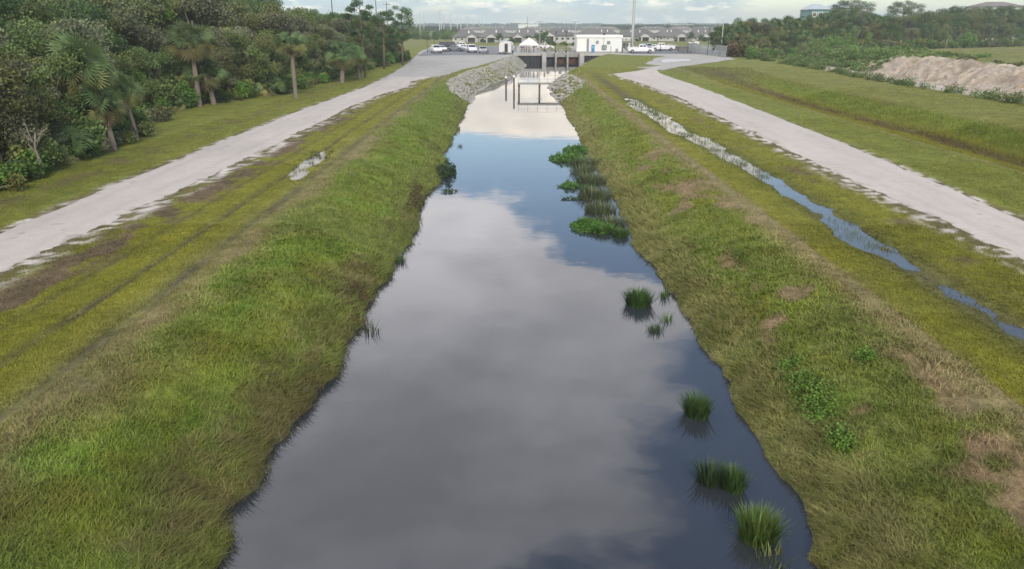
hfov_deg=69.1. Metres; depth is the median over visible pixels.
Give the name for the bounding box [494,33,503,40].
oak tree
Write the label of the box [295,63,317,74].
saw palmetto
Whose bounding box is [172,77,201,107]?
bush
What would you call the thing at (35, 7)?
oak tree
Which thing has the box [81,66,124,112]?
oak tree
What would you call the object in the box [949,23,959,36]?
pine tree
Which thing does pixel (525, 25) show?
warehouse
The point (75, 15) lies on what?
oak tree
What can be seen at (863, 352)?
leafy weed
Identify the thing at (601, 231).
reed clump
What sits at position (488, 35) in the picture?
villa
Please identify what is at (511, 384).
water
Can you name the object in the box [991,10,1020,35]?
oak tree
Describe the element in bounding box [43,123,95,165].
saw palmetto
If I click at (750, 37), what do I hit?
oak tree
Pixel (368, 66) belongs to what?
bush
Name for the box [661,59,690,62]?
wet sand patch
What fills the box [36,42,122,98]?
oak tree
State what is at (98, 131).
bush
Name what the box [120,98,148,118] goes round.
bush
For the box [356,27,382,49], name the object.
oak tree
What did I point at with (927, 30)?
pine tree
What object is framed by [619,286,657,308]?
reed clump
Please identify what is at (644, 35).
villa
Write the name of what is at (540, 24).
horizon wood
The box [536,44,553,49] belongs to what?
sedan
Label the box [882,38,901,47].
bush
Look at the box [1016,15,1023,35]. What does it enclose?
oak tree
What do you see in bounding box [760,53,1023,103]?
weed strip
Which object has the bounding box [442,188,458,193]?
water plant mat
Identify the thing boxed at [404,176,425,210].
brown shrub
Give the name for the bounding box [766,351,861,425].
leafy weed
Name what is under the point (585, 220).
reed clump
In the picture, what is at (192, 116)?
ground
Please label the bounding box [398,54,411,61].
bush
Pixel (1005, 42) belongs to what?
bush
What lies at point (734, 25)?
cabbage palm
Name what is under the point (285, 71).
bush
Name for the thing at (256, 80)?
bush
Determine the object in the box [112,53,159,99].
oak tree
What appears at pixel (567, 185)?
water plant mat
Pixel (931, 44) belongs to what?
bush
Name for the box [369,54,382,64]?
bush
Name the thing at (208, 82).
cabbage palm
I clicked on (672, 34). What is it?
villa
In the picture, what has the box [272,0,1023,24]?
sky
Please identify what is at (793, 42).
oak tree
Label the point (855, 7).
pine tree
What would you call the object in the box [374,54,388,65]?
saw palmetto
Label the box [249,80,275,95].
bush
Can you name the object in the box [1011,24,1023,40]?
oak tree
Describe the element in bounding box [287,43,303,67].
oak tree
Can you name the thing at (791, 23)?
cabbage palm
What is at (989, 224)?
gravel track
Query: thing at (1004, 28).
oak tree
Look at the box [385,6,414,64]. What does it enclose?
pine tree
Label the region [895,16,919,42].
oak tree
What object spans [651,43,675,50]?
pickup truck
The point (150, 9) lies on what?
oak tree
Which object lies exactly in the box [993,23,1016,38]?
oak tree
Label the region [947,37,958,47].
bush
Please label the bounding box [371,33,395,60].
oak tree
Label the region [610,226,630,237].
reed clump
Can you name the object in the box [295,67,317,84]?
bush
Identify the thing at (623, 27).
horizon wood
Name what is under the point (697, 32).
villa
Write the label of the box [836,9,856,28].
pine tree
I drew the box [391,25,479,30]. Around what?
wood
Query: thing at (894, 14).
oak tree
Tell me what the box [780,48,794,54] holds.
bush
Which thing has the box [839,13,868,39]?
oak tree
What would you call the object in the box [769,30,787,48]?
oak tree
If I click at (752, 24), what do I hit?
oak tree
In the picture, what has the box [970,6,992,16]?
oak tree
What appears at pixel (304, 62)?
oak tree
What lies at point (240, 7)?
oak tree
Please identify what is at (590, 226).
water plant mat
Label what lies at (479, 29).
warehouse
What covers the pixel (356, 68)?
cabbage palm
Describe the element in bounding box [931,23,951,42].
oak tree
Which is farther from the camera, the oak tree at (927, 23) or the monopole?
the oak tree at (927, 23)
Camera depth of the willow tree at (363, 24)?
123.93 m
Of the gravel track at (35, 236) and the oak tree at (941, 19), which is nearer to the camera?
the gravel track at (35, 236)
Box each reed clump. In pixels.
[362,318,379,334]
[395,250,410,262]
[575,215,596,225]
[578,184,591,192]
[593,222,613,233]
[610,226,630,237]
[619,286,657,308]
[644,321,664,333]
[659,288,669,298]
[659,311,676,322]
[677,387,719,420]
[686,453,736,488]
[713,460,756,494]
[721,496,793,548]
[751,533,798,568]
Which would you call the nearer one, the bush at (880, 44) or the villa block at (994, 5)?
the bush at (880, 44)
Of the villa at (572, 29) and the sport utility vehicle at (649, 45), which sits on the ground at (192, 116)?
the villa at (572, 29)
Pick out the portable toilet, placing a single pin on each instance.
(690, 44)
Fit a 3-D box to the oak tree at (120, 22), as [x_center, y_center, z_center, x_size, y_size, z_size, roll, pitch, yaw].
[-34.889,-19.433,64.442,7.828,8.860,7.858,-17,26,-40]
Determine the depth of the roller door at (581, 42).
174.35 m
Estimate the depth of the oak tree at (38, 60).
43.66 m
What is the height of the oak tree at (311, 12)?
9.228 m
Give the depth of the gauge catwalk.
95.39 m
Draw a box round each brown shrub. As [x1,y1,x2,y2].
[333,281,371,323]
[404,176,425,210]
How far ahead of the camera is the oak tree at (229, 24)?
87.01 m
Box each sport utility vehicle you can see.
[430,45,441,52]
[466,44,476,52]
[637,43,652,47]
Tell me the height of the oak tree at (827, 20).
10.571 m
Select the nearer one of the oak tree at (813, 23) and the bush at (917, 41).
the bush at (917, 41)
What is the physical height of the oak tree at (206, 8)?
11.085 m
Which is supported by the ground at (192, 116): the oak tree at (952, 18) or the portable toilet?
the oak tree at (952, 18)
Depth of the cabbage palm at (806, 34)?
180.88 m
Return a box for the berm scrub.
[776,43,992,71]
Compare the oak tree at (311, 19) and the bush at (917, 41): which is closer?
the oak tree at (311, 19)
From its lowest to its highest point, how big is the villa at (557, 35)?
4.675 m
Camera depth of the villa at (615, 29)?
551.99 m
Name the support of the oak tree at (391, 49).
on the ground at (192, 116)
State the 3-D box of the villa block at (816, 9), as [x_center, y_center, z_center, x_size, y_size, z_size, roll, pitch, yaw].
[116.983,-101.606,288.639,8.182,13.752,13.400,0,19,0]
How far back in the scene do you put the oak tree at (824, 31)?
186.52 m
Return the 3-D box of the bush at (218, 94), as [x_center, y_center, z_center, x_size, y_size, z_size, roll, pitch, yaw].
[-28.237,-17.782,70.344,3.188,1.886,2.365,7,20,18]
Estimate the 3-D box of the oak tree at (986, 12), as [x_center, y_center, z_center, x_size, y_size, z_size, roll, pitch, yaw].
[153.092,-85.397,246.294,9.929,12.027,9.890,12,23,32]
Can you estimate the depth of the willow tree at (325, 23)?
106.73 m
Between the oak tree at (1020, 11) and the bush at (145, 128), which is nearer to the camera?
the bush at (145, 128)
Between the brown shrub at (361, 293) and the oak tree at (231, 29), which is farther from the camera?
the oak tree at (231, 29)
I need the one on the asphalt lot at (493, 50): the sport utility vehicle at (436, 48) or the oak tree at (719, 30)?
the sport utility vehicle at (436, 48)
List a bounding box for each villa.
[451,30,478,42]
[478,29,510,42]
[510,28,541,42]
[524,27,550,32]
[541,29,574,42]
[553,27,583,32]
[576,28,619,34]
[589,27,619,32]
[620,29,657,40]
[638,27,664,32]
[655,28,689,40]
[670,27,693,32]
[687,28,711,40]
[692,27,714,31]
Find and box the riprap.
[446,55,585,102]
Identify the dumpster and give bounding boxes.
[677,46,687,51]
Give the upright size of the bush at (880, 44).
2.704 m
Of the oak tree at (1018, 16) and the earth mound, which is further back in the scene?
the oak tree at (1018, 16)
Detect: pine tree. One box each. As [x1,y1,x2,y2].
[176,0,230,29]
[318,12,341,22]
[341,0,373,77]
[370,10,402,68]
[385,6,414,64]
[796,16,812,45]
[825,12,842,33]
[829,0,876,14]
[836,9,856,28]
[885,0,926,16]
[920,23,934,38]
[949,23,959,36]
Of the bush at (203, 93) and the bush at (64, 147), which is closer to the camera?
the bush at (64, 147)
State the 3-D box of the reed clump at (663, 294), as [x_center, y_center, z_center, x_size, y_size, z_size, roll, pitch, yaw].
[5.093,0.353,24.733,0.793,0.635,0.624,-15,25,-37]
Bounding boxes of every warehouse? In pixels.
[460,27,487,32]
[489,27,518,32]
[518,24,538,27]
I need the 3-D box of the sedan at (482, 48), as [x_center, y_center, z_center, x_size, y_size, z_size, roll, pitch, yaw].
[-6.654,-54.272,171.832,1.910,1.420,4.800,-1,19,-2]
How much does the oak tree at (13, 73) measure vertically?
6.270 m
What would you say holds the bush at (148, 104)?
on the ground at (192, 116)
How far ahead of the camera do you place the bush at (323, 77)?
91.99 m
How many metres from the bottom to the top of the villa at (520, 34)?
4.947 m
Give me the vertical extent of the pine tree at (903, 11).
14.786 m
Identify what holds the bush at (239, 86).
on the ground at (192, 116)
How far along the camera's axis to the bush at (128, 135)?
45.72 m
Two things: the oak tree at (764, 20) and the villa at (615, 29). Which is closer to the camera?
the oak tree at (764, 20)
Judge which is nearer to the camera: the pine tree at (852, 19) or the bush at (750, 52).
the bush at (750, 52)
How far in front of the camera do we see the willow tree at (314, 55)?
95.82 m
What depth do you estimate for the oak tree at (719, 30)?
163.78 m
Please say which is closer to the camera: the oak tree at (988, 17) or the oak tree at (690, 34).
the oak tree at (988, 17)
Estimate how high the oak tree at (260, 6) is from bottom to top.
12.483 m
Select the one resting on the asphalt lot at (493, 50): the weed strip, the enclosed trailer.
the enclosed trailer
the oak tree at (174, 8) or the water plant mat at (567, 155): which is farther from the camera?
the oak tree at (174, 8)
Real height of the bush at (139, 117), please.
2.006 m
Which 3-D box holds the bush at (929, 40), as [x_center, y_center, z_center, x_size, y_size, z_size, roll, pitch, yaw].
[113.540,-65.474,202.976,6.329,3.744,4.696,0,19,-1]
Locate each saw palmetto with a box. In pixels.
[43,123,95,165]
[168,96,184,111]
[254,74,286,95]
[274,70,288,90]
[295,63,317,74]
[317,62,331,69]
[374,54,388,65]
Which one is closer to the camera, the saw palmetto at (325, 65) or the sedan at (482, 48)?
the saw palmetto at (325, 65)
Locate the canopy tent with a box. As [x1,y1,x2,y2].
[519,38,538,51]
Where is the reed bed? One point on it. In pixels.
(584, 166)
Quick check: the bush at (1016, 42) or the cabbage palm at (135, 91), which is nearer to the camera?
the cabbage palm at (135, 91)
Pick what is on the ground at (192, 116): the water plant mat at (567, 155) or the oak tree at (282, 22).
the oak tree at (282, 22)
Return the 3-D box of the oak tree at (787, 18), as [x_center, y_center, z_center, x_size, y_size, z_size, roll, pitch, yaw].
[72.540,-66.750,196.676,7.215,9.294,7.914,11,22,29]
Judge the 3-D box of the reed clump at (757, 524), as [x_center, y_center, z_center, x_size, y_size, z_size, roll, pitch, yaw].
[4.354,4.316,13.102,1.231,0.870,1.347,8,21,22]
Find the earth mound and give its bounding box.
[858,55,1023,94]
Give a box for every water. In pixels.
[217,62,817,568]
[435,157,456,178]
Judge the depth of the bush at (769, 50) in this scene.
147.16 m
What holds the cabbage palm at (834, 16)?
on the ground at (192, 116)
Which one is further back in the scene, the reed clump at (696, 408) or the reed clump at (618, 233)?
the reed clump at (618, 233)
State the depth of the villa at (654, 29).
551.99 m
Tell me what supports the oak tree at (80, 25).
on the ground at (192, 116)
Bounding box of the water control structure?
[507,47,609,62]
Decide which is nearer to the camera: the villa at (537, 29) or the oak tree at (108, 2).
the oak tree at (108, 2)
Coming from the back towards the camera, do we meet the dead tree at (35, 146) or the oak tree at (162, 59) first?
the oak tree at (162, 59)
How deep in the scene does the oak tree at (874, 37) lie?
206.45 m
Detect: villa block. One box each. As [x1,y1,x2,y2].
[799,4,829,40]
[826,3,868,40]
[966,2,1023,38]
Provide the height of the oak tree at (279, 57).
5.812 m
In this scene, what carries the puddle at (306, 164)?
on the ground at (192, 116)
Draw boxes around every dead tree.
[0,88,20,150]
[19,122,47,177]
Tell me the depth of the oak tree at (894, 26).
213.85 m
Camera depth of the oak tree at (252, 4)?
93.81 m
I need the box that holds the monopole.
[629,0,635,51]
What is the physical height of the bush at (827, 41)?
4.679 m
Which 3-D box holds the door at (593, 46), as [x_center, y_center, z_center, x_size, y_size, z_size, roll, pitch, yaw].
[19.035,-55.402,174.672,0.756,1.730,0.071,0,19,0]
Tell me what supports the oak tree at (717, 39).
on the ground at (192, 116)
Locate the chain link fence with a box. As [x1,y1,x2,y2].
[692,43,727,56]
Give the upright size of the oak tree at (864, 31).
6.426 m
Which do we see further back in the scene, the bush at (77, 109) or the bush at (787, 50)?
the bush at (787, 50)
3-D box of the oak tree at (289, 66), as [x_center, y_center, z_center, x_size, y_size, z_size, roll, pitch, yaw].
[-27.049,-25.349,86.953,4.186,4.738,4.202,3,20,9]
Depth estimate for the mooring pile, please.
96.83 m
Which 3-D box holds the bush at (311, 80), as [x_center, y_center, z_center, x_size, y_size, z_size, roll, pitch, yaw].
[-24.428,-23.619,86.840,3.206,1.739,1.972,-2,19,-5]
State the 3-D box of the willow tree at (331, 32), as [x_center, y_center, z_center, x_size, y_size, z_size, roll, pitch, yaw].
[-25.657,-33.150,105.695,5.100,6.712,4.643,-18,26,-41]
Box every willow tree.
[0,28,23,62]
[288,28,322,70]
[310,17,334,56]
[317,27,348,58]
[338,13,370,41]
[353,29,374,60]
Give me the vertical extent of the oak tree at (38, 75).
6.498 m
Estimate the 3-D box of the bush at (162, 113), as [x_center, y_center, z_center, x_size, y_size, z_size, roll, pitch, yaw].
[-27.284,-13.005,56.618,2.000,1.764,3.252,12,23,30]
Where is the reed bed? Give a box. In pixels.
[569,153,627,229]
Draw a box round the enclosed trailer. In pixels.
[499,41,512,53]
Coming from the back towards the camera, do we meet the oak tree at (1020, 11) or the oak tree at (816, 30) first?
the oak tree at (1020, 11)
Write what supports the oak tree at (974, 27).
on the ground at (192, 116)
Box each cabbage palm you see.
[43,27,116,149]
[72,76,130,150]
[105,69,145,140]
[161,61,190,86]
[162,19,220,106]
[179,55,230,104]
[181,22,214,79]
[272,30,308,97]
[323,37,365,82]
[338,44,367,78]
[724,32,734,43]
[731,19,744,33]
[733,24,750,55]
[753,32,763,46]
[769,17,783,48]
[785,20,800,47]
[802,29,811,44]
[811,14,828,38]
[824,9,841,27]
[853,24,861,35]
[862,13,881,26]
[864,12,879,30]
[991,7,1009,39]
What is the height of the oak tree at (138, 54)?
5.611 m
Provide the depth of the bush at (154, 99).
60.05 m
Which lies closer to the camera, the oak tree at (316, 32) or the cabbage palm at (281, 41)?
the cabbage palm at (281, 41)
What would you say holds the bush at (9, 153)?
on the ground at (192, 116)
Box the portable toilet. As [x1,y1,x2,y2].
[687,42,693,51]
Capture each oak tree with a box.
[0,0,57,60]
[0,0,67,140]
[0,16,68,96]
[0,40,93,129]
[0,52,56,163]
[0,82,71,143]
[4,0,56,24]
[9,0,95,67]
[12,15,116,49]
[17,54,96,111]
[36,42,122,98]
[43,0,134,72]
[47,0,131,54]
[60,8,159,77]
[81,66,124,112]
[89,0,175,69]
[108,24,168,74]
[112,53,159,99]
[114,46,167,97]
[125,0,190,64]
[125,45,181,86]
[127,0,199,82]
[162,0,236,68]
[196,0,253,83]
[198,45,243,87]
[200,26,252,88]
[205,12,267,56]
[206,26,258,88]
[220,28,286,80]
[221,13,254,37]
[232,10,300,65]
[233,0,288,40]
[236,0,261,78]
[241,0,268,12]
[254,40,289,77]
[273,51,297,75]
[280,15,316,73]
[283,8,302,16]
[286,12,319,59]
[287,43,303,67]
[292,9,328,55]
[293,36,321,71]
[312,20,326,41]
[315,38,336,65]
[323,17,358,34]
[331,32,353,48]
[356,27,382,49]
[357,13,384,56]
[359,20,378,48]
[364,39,386,57]
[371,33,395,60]
[377,25,397,53]
[387,31,400,50]
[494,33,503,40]
[536,30,550,43]
[687,32,694,40]
[708,25,725,45]
[712,36,725,55]
[715,26,735,54]
[722,23,735,34]
[733,17,756,22]
[735,20,760,51]
[743,34,753,47]
[751,22,773,47]
[751,28,768,35]
[753,16,767,33]
[762,32,778,48]
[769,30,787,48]
[776,32,789,48]
[782,15,793,49]
[784,19,814,45]
[786,30,803,47]
[804,26,819,44]
[805,13,826,38]
[812,11,839,37]
[814,28,832,39]
[833,28,848,38]
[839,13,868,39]
[842,23,859,40]
[846,14,867,38]
[847,10,869,15]
[856,25,872,40]
[859,26,876,41]
[871,15,899,39]
[883,13,898,38]
[889,26,903,41]
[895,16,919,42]
[902,15,923,28]
[902,27,918,42]
[905,13,930,38]
[907,12,925,22]
[908,23,921,38]
[918,11,950,38]
[920,8,951,37]
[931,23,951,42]
[935,8,957,41]
[935,13,956,41]
[949,5,971,39]
[950,14,969,39]
[952,11,984,37]
[961,8,990,32]
[966,21,984,38]
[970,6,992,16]
[978,23,994,40]
[979,13,998,40]
[984,5,1008,39]
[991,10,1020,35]
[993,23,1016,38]
[994,24,1014,38]
[1003,4,1023,38]
[1008,10,1021,25]
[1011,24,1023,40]
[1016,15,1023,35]
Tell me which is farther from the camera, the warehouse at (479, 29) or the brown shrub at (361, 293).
the warehouse at (479, 29)
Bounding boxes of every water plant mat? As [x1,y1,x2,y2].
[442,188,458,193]
[548,143,589,161]
[557,179,579,188]
[561,195,584,199]
[569,217,619,234]
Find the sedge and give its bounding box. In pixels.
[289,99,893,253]
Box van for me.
[439,41,456,46]
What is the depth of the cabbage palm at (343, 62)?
92.34 m
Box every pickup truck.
[627,44,653,52]
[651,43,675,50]
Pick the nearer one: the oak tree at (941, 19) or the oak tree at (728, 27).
the oak tree at (728, 27)
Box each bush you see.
[0,131,48,164]
[0,165,26,190]
[2,158,48,185]
[9,127,62,174]
[51,141,73,160]
[54,108,109,157]
[66,96,89,128]
[105,106,130,131]
[105,128,137,146]
[112,119,156,140]
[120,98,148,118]
[123,111,152,136]
[135,101,152,108]
[136,102,175,121]
[136,105,151,120]
[139,68,177,110]
[140,93,172,108]
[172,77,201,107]
[184,84,208,104]
[204,87,231,102]
[223,90,243,100]
[225,78,256,98]
[244,79,257,98]
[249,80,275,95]
[253,74,276,92]
[269,77,292,93]
[278,62,291,81]
[285,67,309,88]
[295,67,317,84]
[302,76,314,87]
[316,68,336,81]
[316,72,329,83]
[320,61,346,74]
[345,68,356,75]
[359,63,371,69]
[367,61,374,68]
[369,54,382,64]
[381,52,394,62]
[393,52,399,62]
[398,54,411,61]
[410,27,420,39]
[420,31,430,39]
[440,33,448,38]
[725,38,761,56]
[744,45,759,58]
[752,51,767,58]
[759,47,774,57]
[772,48,781,57]
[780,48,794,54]
[795,44,812,50]
[806,35,824,46]
[817,35,832,47]
[820,34,837,46]
[860,33,875,46]
[875,41,887,47]
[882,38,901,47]
[901,38,921,48]
[913,38,925,48]
[925,41,934,47]
[926,37,936,48]
[937,40,947,48]
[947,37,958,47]
[951,37,971,47]
[957,30,976,47]
[969,33,978,47]
[976,40,984,47]
[982,38,993,46]
[989,40,1003,46]
[995,37,1009,46]
[1004,37,1013,46]
[1011,37,1019,45]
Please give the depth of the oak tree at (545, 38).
244.37 m
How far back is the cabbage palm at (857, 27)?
199.56 m
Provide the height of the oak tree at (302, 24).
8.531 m
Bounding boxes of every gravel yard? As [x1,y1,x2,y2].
[380,46,536,79]
[567,46,733,69]
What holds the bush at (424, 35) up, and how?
on the ground at (192, 116)
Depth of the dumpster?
174.84 m
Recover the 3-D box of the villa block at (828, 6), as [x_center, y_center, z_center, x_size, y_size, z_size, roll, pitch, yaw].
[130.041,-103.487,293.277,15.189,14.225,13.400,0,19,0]
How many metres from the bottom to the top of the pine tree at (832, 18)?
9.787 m
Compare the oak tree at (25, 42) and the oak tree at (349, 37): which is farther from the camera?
the oak tree at (349, 37)
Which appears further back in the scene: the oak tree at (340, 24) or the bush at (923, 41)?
the bush at (923, 41)
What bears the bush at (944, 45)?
on the ground at (192, 116)
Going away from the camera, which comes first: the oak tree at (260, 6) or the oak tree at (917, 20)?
the oak tree at (260, 6)
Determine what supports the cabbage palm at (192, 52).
on the ground at (192, 116)
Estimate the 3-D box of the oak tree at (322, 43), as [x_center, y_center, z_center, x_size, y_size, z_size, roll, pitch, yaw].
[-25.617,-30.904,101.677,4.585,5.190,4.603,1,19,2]
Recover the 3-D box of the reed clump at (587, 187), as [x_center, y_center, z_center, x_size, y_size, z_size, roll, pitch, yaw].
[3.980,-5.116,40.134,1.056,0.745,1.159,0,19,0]
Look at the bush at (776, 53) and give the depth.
149.29 m
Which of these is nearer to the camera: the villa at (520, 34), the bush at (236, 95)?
the bush at (236, 95)
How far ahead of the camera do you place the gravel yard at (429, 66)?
128.97 m
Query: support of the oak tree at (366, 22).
on the ground at (192, 116)
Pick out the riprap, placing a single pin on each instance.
(518, 64)
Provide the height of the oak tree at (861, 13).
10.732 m
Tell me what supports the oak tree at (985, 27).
on the ground at (192, 116)
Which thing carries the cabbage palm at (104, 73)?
on the ground at (192, 116)
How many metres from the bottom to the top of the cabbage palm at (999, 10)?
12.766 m
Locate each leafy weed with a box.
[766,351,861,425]
[815,420,861,458]
[846,345,882,366]
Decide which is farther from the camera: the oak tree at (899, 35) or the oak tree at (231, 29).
the oak tree at (899, 35)
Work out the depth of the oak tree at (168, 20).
74.38 m
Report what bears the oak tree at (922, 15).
on the ground at (192, 116)
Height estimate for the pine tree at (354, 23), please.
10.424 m
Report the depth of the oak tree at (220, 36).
76.14 m
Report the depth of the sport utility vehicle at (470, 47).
173.54 m
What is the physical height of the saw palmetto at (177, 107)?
1.911 m
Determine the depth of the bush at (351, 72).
103.94 m
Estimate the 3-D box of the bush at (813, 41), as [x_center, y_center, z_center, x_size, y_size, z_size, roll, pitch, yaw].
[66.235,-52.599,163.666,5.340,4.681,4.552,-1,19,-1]
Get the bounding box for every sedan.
[446,45,464,50]
[479,46,486,52]
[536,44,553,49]
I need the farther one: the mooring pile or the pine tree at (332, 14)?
the pine tree at (332, 14)
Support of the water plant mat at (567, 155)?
on the water at (511, 384)
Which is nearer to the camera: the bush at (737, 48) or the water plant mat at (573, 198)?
the water plant mat at (573, 198)
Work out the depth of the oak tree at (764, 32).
176.37 m
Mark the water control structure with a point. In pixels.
(560, 55)
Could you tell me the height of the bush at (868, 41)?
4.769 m
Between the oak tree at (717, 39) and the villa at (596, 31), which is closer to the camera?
the oak tree at (717, 39)
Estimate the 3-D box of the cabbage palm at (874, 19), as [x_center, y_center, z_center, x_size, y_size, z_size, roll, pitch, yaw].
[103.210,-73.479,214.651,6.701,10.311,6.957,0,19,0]
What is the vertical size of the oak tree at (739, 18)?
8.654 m
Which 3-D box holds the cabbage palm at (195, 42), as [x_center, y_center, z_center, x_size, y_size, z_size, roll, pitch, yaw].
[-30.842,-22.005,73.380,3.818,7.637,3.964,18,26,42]
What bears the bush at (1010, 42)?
on the ground at (192, 116)
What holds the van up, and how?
on the asphalt lot at (493, 50)
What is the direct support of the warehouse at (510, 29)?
on the ground at (192, 116)
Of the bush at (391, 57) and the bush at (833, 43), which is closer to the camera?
the bush at (391, 57)
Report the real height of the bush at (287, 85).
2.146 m
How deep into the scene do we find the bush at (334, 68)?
100.09 m
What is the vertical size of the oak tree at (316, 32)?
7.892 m
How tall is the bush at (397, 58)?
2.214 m
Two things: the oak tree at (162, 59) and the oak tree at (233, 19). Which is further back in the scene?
the oak tree at (233, 19)
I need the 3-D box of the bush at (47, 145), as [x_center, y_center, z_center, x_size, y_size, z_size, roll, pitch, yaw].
[-23.774,-6.510,36.726,2.876,2.522,2.452,7,20,18]
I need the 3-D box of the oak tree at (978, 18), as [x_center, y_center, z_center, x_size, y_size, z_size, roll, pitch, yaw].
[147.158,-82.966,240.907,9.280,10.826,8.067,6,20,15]
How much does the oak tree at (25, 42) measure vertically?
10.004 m
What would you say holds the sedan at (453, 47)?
on the asphalt lot at (493, 50)
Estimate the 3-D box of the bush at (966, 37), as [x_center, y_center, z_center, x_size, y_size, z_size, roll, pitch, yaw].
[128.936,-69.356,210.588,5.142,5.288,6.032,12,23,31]
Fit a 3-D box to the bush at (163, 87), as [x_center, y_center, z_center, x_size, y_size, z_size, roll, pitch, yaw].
[-30.361,-16.218,62.644,3.782,3.889,4.436,-11,22,-28]
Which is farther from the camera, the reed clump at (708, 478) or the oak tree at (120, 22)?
the oak tree at (120, 22)
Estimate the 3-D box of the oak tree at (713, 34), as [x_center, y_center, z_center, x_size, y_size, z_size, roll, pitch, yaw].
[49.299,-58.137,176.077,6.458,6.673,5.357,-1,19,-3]
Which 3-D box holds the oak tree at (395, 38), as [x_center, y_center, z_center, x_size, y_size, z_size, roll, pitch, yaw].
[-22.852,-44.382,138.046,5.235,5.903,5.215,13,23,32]
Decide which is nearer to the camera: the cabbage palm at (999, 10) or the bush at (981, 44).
the bush at (981, 44)
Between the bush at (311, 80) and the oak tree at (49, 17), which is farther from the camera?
the bush at (311, 80)
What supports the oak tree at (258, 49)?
on the ground at (192, 116)
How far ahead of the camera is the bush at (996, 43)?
218.09 m
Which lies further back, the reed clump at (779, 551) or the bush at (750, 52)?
the bush at (750, 52)
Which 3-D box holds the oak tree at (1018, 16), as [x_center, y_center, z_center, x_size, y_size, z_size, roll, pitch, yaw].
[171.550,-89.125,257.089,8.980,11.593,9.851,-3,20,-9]
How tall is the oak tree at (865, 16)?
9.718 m
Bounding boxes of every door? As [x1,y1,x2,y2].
[578,39,586,50]
[591,45,594,52]
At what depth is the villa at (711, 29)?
554.39 m
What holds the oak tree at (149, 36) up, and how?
on the ground at (192, 116)
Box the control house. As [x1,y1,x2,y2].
[574,33,630,52]
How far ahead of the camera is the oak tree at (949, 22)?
237.64 m
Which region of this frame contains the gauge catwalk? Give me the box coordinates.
[517,75,568,93]
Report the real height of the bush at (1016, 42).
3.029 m
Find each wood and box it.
[384,23,728,26]
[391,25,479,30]
[599,24,714,29]
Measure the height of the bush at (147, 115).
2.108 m
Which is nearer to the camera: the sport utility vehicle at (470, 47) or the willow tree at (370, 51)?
the willow tree at (370, 51)
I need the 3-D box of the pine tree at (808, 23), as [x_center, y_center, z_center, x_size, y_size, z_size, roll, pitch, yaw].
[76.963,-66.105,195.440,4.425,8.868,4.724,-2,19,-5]
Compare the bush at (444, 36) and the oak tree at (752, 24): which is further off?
the bush at (444, 36)
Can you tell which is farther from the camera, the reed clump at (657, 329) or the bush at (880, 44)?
the bush at (880, 44)
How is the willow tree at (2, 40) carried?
on the ground at (192, 116)
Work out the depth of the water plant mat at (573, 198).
38.45 m
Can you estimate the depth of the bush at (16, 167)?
34.89 m
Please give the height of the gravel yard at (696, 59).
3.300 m
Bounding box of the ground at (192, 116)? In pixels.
[0,26,1023,568]
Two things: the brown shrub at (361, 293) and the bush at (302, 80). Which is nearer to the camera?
the brown shrub at (361, 293)
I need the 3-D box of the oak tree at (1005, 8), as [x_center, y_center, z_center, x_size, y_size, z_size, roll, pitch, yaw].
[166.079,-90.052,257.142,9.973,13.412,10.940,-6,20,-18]
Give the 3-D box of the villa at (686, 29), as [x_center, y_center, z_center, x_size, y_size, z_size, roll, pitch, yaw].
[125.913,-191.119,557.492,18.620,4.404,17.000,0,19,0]
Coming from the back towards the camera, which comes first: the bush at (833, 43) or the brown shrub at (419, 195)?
the bush at (833, 43)
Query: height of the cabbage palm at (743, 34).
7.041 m
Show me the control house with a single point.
(603, 43)
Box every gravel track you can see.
[0,77,430,269]
[615,66,1023,259]
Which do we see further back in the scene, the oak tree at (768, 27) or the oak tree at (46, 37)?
the oak tree at (768, 27)
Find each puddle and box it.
[287,151,327,179]
[625,99,1023,339]
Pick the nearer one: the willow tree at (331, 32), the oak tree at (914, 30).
the willow tree at (331, 32)
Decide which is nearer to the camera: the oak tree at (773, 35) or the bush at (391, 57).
the bush at (391, 57)
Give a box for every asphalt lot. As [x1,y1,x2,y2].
[417,46,506,55]
[628,46,718,53]
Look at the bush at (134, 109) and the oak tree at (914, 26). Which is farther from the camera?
the oak tree at (914, 26)
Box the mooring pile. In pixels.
[513,75,514,92]
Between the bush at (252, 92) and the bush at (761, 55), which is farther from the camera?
the bush at (761, 55)
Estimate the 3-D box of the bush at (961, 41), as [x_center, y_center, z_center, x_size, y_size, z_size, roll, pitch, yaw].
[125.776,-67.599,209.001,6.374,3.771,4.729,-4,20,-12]
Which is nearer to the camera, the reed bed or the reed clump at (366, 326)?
the reed clump at (366, 326)
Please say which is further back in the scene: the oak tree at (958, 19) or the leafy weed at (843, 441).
the oak tree at (958, 19)
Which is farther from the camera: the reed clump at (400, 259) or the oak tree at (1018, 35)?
the oak tree at (1018, 35)
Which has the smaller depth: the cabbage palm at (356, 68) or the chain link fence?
the cabbage palm at (356, 68)
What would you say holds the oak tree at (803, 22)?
on the ground at (192, 116)
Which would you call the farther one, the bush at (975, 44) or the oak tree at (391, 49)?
the bush at (975, 44)

